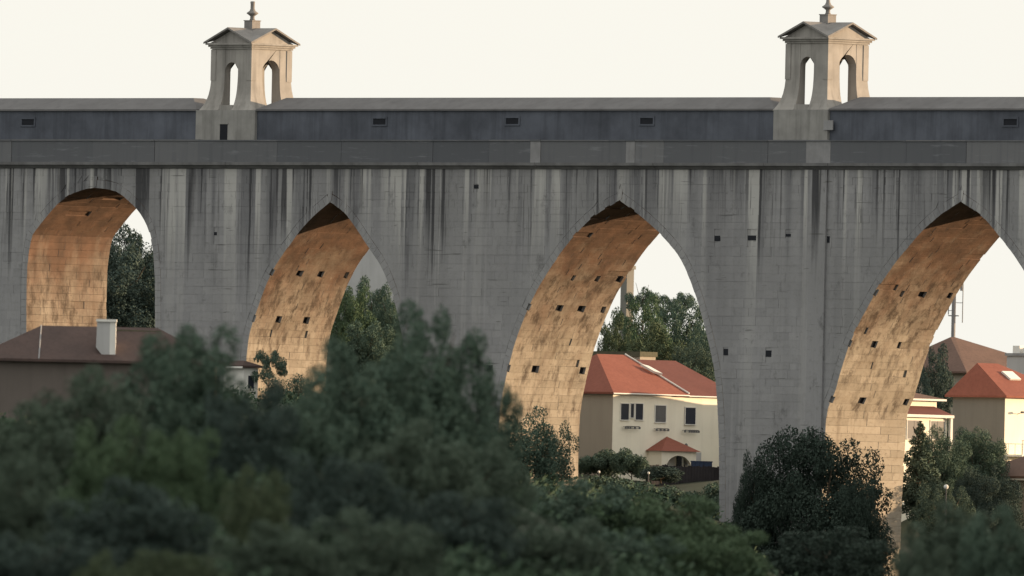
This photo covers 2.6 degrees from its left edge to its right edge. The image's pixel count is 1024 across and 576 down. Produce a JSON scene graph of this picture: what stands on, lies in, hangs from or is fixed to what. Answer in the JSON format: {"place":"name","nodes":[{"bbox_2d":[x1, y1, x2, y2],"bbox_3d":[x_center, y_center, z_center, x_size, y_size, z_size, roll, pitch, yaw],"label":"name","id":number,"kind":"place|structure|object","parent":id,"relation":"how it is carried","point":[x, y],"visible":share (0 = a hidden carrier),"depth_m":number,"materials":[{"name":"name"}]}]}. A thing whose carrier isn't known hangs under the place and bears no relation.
{"place":"outdoors","nodes":[
{"label":"outdoors","id":0,"kind":"place"},
{"bbox_2d":[0,0,1023,357],"label":"sky","id":1,"kind":"structure","parent":0,"point":[49,48],"materials":[{"name":"white"}]},
{"bbox_2d":[33,326,1023,575],"bbox_3d":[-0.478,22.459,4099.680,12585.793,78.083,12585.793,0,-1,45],"label":"ground","id":2,"kind":"structure","parent":0,"point":[693,486],"depth_m":1605.25,"materials":[{"name":"green plant"}]},
{"bbox_2d":[0,452,71,567],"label":"slope tree","id":3,"kind":"object","parent":2,"relation":"on","point":[18,517],"visible":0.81,"depth_m":619.44,"materials":[{"name":"green plant"}]},
{"bbox_2d":[0,399,77,510],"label":"slope tree","id":4,"kind":"object","parent":2,"relation":"on","point":[11,446],"visible":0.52,"depth_m":669.45,"materials":[{"name":"green plant"}]},
{"bbox_2d":[0,529,122,575],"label":"slope tree","id":5,"kind":"object","parent":2,"relation":"on","point":[22,562],"visible":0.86,"depth_m":579.58,"materials":[{"name":"green plant"}]},
{"bbox_2d":[29,362,152,495],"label":"slope tree","id":6,"kind":"object","parent":2,"relation":"on","point":[90,404],"visible":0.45,"depth_m":689.30,"materials":[{"name":"green plant"}]},
{"bbox_2d":[72,548,131,575],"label":"slope tree","id":7,"kind":"object","parent":2,"relation":"on","point":[95,566],"visible":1,"depth_m":569.99,"materials":[{"name":"green plant"}]},
{"bbox_2d":[0,319,220,424],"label":"brown roofed villa","id":8,"kind":"object","parent":2,"relation":"on","point":[36,360],"visible":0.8,"depth_m":1230.47,"materials":[{"name":"tile"}]},
{"bbox_2d":[57,414,177,533],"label":"slope tree","id":9,"kind":"object","parent":2,"relation":"on","point":[94,472],"visible":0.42,"depth_m":639.54,"materials":[{"name":"green plant"}]},
{"bbox_2d":[107,232,143,280],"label":"hill tree","id":10,"kind":"object","parent":2,"relation":"on","point":[116,248],"visible":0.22,"depth_m":1693.11,"materials":[{"name":"green plant"}]},
{"bbox_2d":[106,251,155,327],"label":"hill tree","id":11,"kind":"object","parent":2,"relation":"on","point":[125,310],"visible":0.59,"depth_m":1674.73,"materials":[{"name":"green plant"}]},
{"bbox_2d":[107,223,154,326],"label":"hill tree","id":12,"kind":"object","parent":2,"relation":"on","point":[139,252],"visible":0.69,"depth_m":1685.74,"materials":[{"name":"green plant"}]},
{"bbox_2d":[46,474,217,575],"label":"slope tree","id":13,"kind":"object","parent":2,"relation":"on","point":[123,535],"visible":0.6,"depth_m":608.97,"materials":[{"name":"green plant"}]},
{"bbox_2d":[119,548,233,575],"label":"slope tree","id":14,"kind":"object","parent":2,"relation":"on","point":[178,566],"visible":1,"depth_m":579.68,"materials":[{"name":"green plant"}]},
{"bbox_2d":[107,322,249,483],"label":"slope tree","id":15,"kind":"object","parent":2,"relation":"on","point":[182,406],"visible":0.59,"depth_m":698.86,"materials":[{"name":"green plant"}]},
{"bbox_2d":[138,426,230,551],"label":"slope tree","id":16,"kind":"object","parent":2,"relation":"on","point":[191,486],"visible":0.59,"depth_m":639.40,"materials":[{"name":"green plant"}]},
{"bbox_2d":[224,361,261,398],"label":"lit house","id":17,"kind":"structure","parent":2,"relation":"on","point":[243,370],"depth_m":1587.59,"materials":[{"name":"white paint"}]},
{"bbox_2d":[247,375,254,389],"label":"window","id":18,"kind":"structure","parent":17,"relation":"in","point":[250,382],"depth_m":1587.76,"materials":[{"name":"black glass"}]},
{"bbox_2d":[196,378,300,502],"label":"slope tree","id":19,"kind":"object","parent":2,"relation":"on","point":[240,447],"visible":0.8,"depth_m":679.34,"materials":[{"name":"green plant"}]},
{"bbox_2d":[219,463,291,552],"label":"slope tree","id":20,"kind":"object","parent":2,"relation":"on","point":[246,517],"visible":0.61,"depth_m":619.69,"materials":[{"name":"green plant"}]},
{"bbox_2d":[250,344,287,384],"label":"tree","id":21,"kind":"object","parent":2,"relation":"on","point":[273,360],"visible":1,"depth_m":1587.92,"materials":[{"name":"green plant"}]},
{"bbox_2d":[208,518,341,575],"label":"slope tree","id":22,"kind":"object","parent":2,"relation":"on","point":[292,556],"visible":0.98,"depth_m":589.35,"materials":[{"name":"green plant"}]},
{"bbox_2d":[262,373,312,401],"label":"tree","id":23,"kind":"object","parent":2,"relation":"on","point":[297,389],"visible":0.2,"depth_m":1584.97,"materials":[{"name":"green plant"}]},
{"bbox_2d":[247,392,359,488],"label":"slope tree","id":24,"kind":"object","parent":2,"relation":"on","point":[318,450],"visible":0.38,"depth_m":699.23,"materials":[{"name":"green plant"}]},
{"bbox_2d":[277,451,420,557],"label":"slope tree","id":25,"kind":"object","parent":2,"relation":"on","point":[336,499],"visible":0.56,"depth_m":639.49,"materials":[{"name":"green plant"}]},
{"bbox_2d":[329,285,376,355],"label":"hill tree","id":26,"kind":"object","parent":2,"relation":"on","point":[350,315],"visible":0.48,"depth_m":1678.77,"materials":[{"name":"green plant"}]},
{"bbox_2d":[336,249,393,329],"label":"distant apartment block","id":27,"kind":"structure","parent":2,"relation":"on","point":[369,266],"depth_m":1917.31,"materials":[{"name":"grey concrete"}]},
{"bbox_2d":[332,319,401,390],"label":"hill tree","id":28,"kind":"object","parent":2,"relation":"on","point":[373,350],"visible":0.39,"depth_m":1653.21,"materials":[{"name":"green plant"}]},
{"bbox_2d":[340,275,396,335],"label":"hill tree","id":29,"kind":"object","parent":2,"relation":"on","point":[379,297],"visible":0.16,"depth_m":1709.85,"materials":[{"name":"green plant"}]},
{"bbox_2d":[300,333,437,477],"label":"slope tree","id":30,"kind":"object","parent":2,"relation":"on","point":[395,408],"visible":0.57,"depth_m":739.31,"materials":[{"name":"green plant"}]},
{"bbox_2d":[296,507,446,575],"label":"slope tree","id":31,"kind":"object","parent":2,"relation":"on","point":[354,558],"visible":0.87,"depth_m":599.11,"materials":[{"name":"green plant"}]},
{"bbox_2d":[372,298,404,357],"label":"hill tree","id":32,"kind":"object","parent":2,"relation":"on","point":[386,310],"visible":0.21,"depth_m":1681.07,"materials":[{"name":"green plant"}]},
{"bbox_2d":[0,385,797,575],"bbox_3d":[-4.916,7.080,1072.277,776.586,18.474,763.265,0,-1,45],"label":"undergrowth","id":33,"kind":"object","parent":2,"relation":"on","point":[456,565],"visible":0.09,"depth_m":686.23,"materials":[{"name":"green plant"}]},
{"bbox_2d":[348,417,483,530],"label":"slope tree","id":34,"kind":"object","parent":2,"relation":"on","point":[427,476],"visible":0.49,"depth_m":679.09,"materials":[{"name":"green plant"}]},
{"bbox_2d":[368,297,496,480],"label":"slope tree","id":35,"kind":"object","parent":2,"relation":"on","point":[442,392],"visible":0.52,"depth_m":759.08,"materials":[{"name":"green plant"}]},
{"bbox_2d":[382,490,528,574],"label":"slope tree","id":36,"kind":"object","parent":2,"relation":"on","point":[453,531],"visible":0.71,"depth_m":649.21,"materials":[{"name":"green plant"}]},
{"bbox_2d":[413,436,537,534],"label":"slope tree","id":37,"kind":"object","parent":2,"relation":"on","point":[502,474],"visible":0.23,"depth_m":719.30,"materials":[{"name":"green plant"}]},
{"bbox_2d":[457,374,524,491],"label":"slope tree","id":38,"kind":"object","parent":2,"relation":"on","point":[485,420],"visible":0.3,"depth_m":769.73,"materials":[{"name":"green plant"}]},
{"bbox_2d":[0,0,1023,575],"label":"aqueduct","id":39,"kind":"object","parent":2,"relation":"on","point":[828,246],"visible":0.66,"depth_m":1580.01,"materials":[{"name":"stone"}]},
{"bbox_2d":[20,117,35,126],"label":"vent window","id":40,"kind":"structure","parent":39,"relation":"in","point":[24,121],"depth_m":1617.10,"materials":[{"name":"grey stone"}]},
{"bbox_2d":[371,117,386,125],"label":"vent window","id":41,"kind":"structure","parent":39,"relation":"in","point":[376,121],"depth_m":1592.03,"materials":[{"name":"grey stone"}]},
{"bbox_2d":[504,116,519,125],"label":"vent window","id":42,"kind":"structure","parent":39,"relation":"in","point":[508,120],"depth_m":1582.72,"materials":[{"name":"grey stone"}]},
{"bbox_2d":[638,116,654,125],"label":"vent window","id":43,"kind":"structure","parent":39,"relation":"in","point":[643,120],"depth_m":1573.09,"materials":[{"name":"grey stone"}]},
{"bbox_2d":[1002,117,1018,126],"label":"vent window","id":44,"kind":"structure","parent":39,"relation":"in","point":[1006,121],"depth_m":1548.71,"materials":[{"name":"grey stone"}]},
{"bbox_2d":[491,405,561,483],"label":"tree","id":45,"kind":"object","parent":2,"relation":"on","point":[532,448],"visible":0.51,"depth_m":1565.98,"materials":[{"name":"green plant"}]},
{"bbox_2d":[487,507,617,575],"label":"slope tree","id":46,"kind":"object","parent":2,"relation":"on","point":[570,547],"visible":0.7,"depth_m":699.14,"materials":[{"name":"green plant"}]},
{"bbox_2d":[532,420,579,485],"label":"tree","id":47,"kind":"object","parent":2,"relation":"on","point":[560,467],"visible":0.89,"depth_m":1566.18,"materials":[{"name":"green plant"}]},
{"bbox_2d":[518,479,637,536],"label":"slope tree","id":48,"kind":"object","parent":2,"relation":"on","point":[569,512],"visible":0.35,"depth_m":898.93,"materials":[{"name":"green plant"}]},
{"bbox_2d":[578,448,620,479],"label":"garden bush","id":49,"kind":"object","parent":2,"relation":"on","point":[596,463],"visible":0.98,"depth_m":1606.72,"materials":[{"name":"green plant"}]},
{"bbox_2d":[584,475,635,491],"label":"garden bush","id":50,"kind":"object","parent":2,"relation":"on","point":[602,480],"visible":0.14,"depth_m":1591.55,"materials":[{"name":"green plant"}]},
{"bbox_2d":[597,311,631,350],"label":"hill tree","id":51,"kind":"object","parent":2,"relation":"on","point":[615,342],"visible":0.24,"depth_m":1685.32,"materials":[{"name":"green plant"}]},
{"bbox_2d":[592,351,657,359],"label":"flat roofed shed","id":52,"kind":"structure","parent":2,"relation":"on","point":[644,355],"depth_m":1644.83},
{"bbox_2d":[620,266,635,339],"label":"distant pale tower","id":53,"kind":"structure","parent":2,"relation":"on","point":[627,286],"depth_m":1839.70,"materials":[{"name":"beige concrete"}]},
{"bbox_2d":[609,447,650,484],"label":"garden bush","id":54,"kind":"object","parent":2,"relation":"on","point":[628,462],"visible":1,"depth_m":1604.70,"materials":[{"name":"green plant"}]},
{"bbox_2d":[581,525,686,575],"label":"slope tree","id":55,"kind":"object","parent":2,"relation":"on","point":[635,545],"visible":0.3,"depth_m":798.97,"materials":[{"name":"green plant"}]},
{"bbox_2d":[606,293,672,357],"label":"hill tree","id":56,"kind":"object","parent":2,"relation":"on","point":[648,317],"visible":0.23,"depth_m":1708.35,"materials":[{"name":"green plant"}]},
{"bbox_2d":[624,285,664,333],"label":"hill tree","id":57,"kind":"object","parent":2,"relation":"on","point":[642,295],"visible":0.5,"depth_m":1736.34,"materials":[{"name":"green plant"}]},
{"bbox_2d":[625,320,686,361],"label":"hill tree","id":58,"kind":"object","parent":2,"relation":"on","point":[655,344],"visible":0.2,"depth_m":1678.71,"materials":[{"name":"green plant"}]},
{"bbox_2d":[628,481,684,504],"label":"garden bush","id":59,"kind":"object","parent":2,"relation":"on","point":[673,489],"visible":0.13,"depth_m":1587.67,"materials":[{"name":"green plant"}]},
{"bbox_2d":[638,466,684,483],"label":"garden bush","id":60,"kind":"object","parent":2,"relation":"on","point":[661,474],"visible":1,"depth_m":1599.51,"materials":[{"name":"green plant"}]},
{"bbox_2d":[581,493,750,565],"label":"slope tree","id":61,"kind":"object","parent":2,"relation":"on","point":[650,516],"visible":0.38,"depth_m":898.64,"materials":[{"name":"green plant"}]},
{"bbox_2d":[657,292,694,326],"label":"hill tree","id":62,"kind":"object","parent":2,"relation":"on","point":[685,300],"visible":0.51,"depth_m":1739.39,"materials":[{"name":"green plant"}]},
{"bbox_2d":[654,298,708,360],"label":"hill tree","id":63,"kind":"object","parent":2,"relation":"on","point":[677,322],"visible":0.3,"depth_m":1713.20,"materials":[{"name":"green plant"}]},
{"bbox_2d":[645,464,718,486],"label":"dark board fence","id":64,"kind":"object","parent":2,"relation":"on","point":[699,473],"visible":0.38,"depth_m":1619.61,"materials":[{"name":"black wood"}]},
{"bbox_2d":[672,341,714,381],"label":"hill tree","id":65,"kind":"object","parent":2,"relation":"on","point":[692,357],"visible":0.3,"depth_m":1668.10,"materials":[{"name":"green plant"}]},
{"bbox_2d":[679,481,720,519],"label":"garden bush","id":66,"kind":"object","parent":2,"relation":"on","point":[714,495],"visible":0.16,"depth_m":1585.69,"materials":[{"name":"green plant"}]},
{"bbox_2d":[691,461,712,466],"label":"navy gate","id":67,"kind":"structure","parent":2,"relation":"on","point":[701,463],"depth_m":1623.23,"materials":[{"name":"metal"}]},
{"bbox_2d":[689,320,715,381],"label":"hill tree","id":68,"kind":"object","parent":2,"relation":"on","point":[702,339],"visible":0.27,"depth_m":1683.80,"materials":[{"name":"green plant"}]},
{"bbox_2d":[642,521,776,575],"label":"slope tree","id":69,"kind":"object","parent":2,"relation":"on","point":[725,555],"visible":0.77,"depth_m":818.99,"materials":[{"name":"green plant"}]},
{"bbox_2d":[731,447,783,558],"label":"dark tree","id":70,"kind":"object","parent":2,"relation":"on","point":[743,500],"visible":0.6,"depth_m":1536.97,"materials":[{"name":"green plant"}]},
{"bbox_2d":[741,424,895,575],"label":"dark tree","id":71,"kind":"object","parent":2,"relation":"on","point":[798,507],"visible":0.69,"depth_m":1534.56,"materials":[{"name":"green plant"}]},
{"bbox_2d":[755,525,898,575],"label":"slope tree","id":72,"kind":"object","parent":2,"relation":"on","point":[798,558],"visible":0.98,"depth_m":978.45,"materials":[{"name":"green plant"}]},
{"bbox_2d":[823,477,888,575],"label":"dark tree","id":73,"kind":"object","parent":2,"relation":"on","point":[860,506],"visible":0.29,"depth_m":1531.80,"materials":[{"name":"green plant"}]},
{"bbox_2d":[897,421,943,523],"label":"grey green conifer","id":74,"kind":"object","parent":2,"relation":"on","point":[921,466],"visible":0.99,"depth_m":1567.95,"materials":[{"name":"grey-green leaves"},{"name":"bark"}]},
{"bbox_2d":[890,538,952,575],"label":"slope tree","id":75,"kind":"object","parent":2,"relation":"on","point":[919,558],"visible":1,"depth_m":719.71,"materials":[{"name":"green plant"}]},
{"bbox_2d":[898,393,953,521],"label":"villa","id":76,"kind":"object","parent":2,"relation":"on","point":[926,411],"visible":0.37,"depth_m":1624.63,"materials":[{"name":"white paint"}]},
{"bbox_2d":[906,420,921,439],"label":"window","id":77,"kind":"structure","parent":76,"relation":"in","point":[913,423],"depth_m":1623.03,"materials":[{"name":"white paint"}]},
{"bbox_2d":[930,420,944,439],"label":"window","id":78,"kind":"structure","parent":76,"relation":"in","point":[940,423],"depth_m":1625.01,"materials":[{"name":"white paint"}]},
{"bbox_2d":[916,343,955,433],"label":"hill tree","id":79,"kind":"object","parent":2,"relation":"on","point":[929,387],"visible":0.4,"depth_m":1653.08,"materials":[{"name":"dark grey-green leaves"},{"name":"bark"}]},
{"bbox_2d":[906,423,975,509],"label":"rounded tree","id":80,"kind":"object","parent":2,"relation":"on","point":[949,466],"visible":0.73,"depth_m":1579.94,"materials":[{"name":"green plant"}]},
{"bbox_2d":[907,480,976,550],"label":"rounded tree","id":81,"kind":"object","parent":2,"relation":"on","point":[930,522],"visible":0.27,"depth_m":1554.84,"materials":[{"name":"green plant"}]},
{"bbox_2d":[944,485,947,542],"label":"globe lamp","id":82,"kind":"object","parent":2,"relation":"on","point":[946,487],"visible":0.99,"depth_m":1547.14,"materials":[{"name":"white glass"}]},
{"bbox_2d":[902,499,1010,575],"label":"slope tree","id":83,"kind":"object","parent":2,"relation":"on","point":[950,534],"visible":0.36,"depth_m":759.32,"materials":[{"name":"green plant"}]},
{"bbox_2d":[916,337,1006,414],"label":"brown roofed house","id":84,"kind":"structure","parent":2,"relation":"on","point":[964,357],"depth_m":1693.77,"materials":[{"name":"tile"}]},
{"bbox_2d":[948,283,963,336],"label":"antenna mast","id":85,"kind":"object","parent":84,"relation":"on","point":[953,318],"visible":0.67,"depth_m":1705.18,"materials":[{"name":"metal"}]},
{"bbox_2d":[955,426,1010,509],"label":"rounded tree","id":86,"kind":"object","parent":2,"relation":"on","point":[978,457],"visible":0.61,"depth_m":1583.29,"materials":[{"name":"green plant"}]},
{"bbox_2d":[945,363,1023,460],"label":"red roofed house","id":87,"kind":"structure","parent":2,"relation":"on","point":[988,396],"depth_m":1638.99,"materials":[{"name":"paint"}]},
{"bbox_2d":[951,465,1023,546],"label":"rounded tree","id":88,"kind":"object","parent":2,"relation":"on","point":[980,496],"visible":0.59,"depth_m":1565.79,"materials":[{"name":"green plant"}]},
{"bbox_2d":[956,503,1023,575],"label":"slope tree","id":89,"kind":"object","parent":2,"relation":"on","point":[1009,559],"visible":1,"depth_m":739.44,"materials":[{"name":"green plant"}]},
{"bbox_2d":[994,456,1023,525],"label":"brown cottage","id":90,"kind":"structure","parent":2,"relation":"on","point":[1016,470],"depth_m":1583.62,"materials":[{"name":"paint"}]},
{"bbox_2d":[1005,346,1023,373],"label":"grey block","id":91,"kind":"structure","parent":2,"relation":"on","point":[1015,360],"depth_m":1661.95,"materials":[{"name":"white paint"}]},
{"bbox_2d":[578,353,719,480],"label":"cream house","id":92,"kind":"structure","parent":0,"point":[659,412],"depth_m":1623.88,"materials":[{"name":"beige paint"}]},
{"bbox_2d":[620,403,629,420],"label":"window","id":93,"kind":"structure","parent":92,"relation":"in","point":[624,407],"depth_m":1621.44,"materials":[{"name":"black glass"}]},
{"bbox_2d":[630,403,634,418],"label":"window","id":94,"kind":"structure","parent":92,"relation":"in","point":[632,405],"depth_m":1621.84,"materials":[{"name":"black glass"}]},
{"bbox_2d":[634,403,643,420],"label":"window","id":95,"kind":"structure","parent":92,"relation":"in","point":[639,407],"depth_m":1622.63,"materials":[{"name":"black glass"}]},
{"bbox_2d":[654,405,666,422],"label":"window","id":96,"kind":"structure","parent":92,"relation":"in","point":[660,411],"depth_m":1623.82,"materials":[{"name":"grey glass"}]},
{"bbox_2d":[668,456,674,465],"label":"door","id":97,"kind":"structure","parent":92,"relation":"in","point":[671,462],"depth_m":1624.81,"materials":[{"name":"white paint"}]},
{"bbox_2d":[676,456,681,465],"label":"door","id":98,"kind":"structure","parent":92,"relation":"in","point":[679,459],"depth_m":1625.41,"materials":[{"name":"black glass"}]},
{"bbox_2d":[684,407,695,424],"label":"window","id":99,"kind":"structure","parent":92,"relation":"in","point":[689,412],"depth_m":1626.20,"materials":[{"name":"black glass"}]}
]}

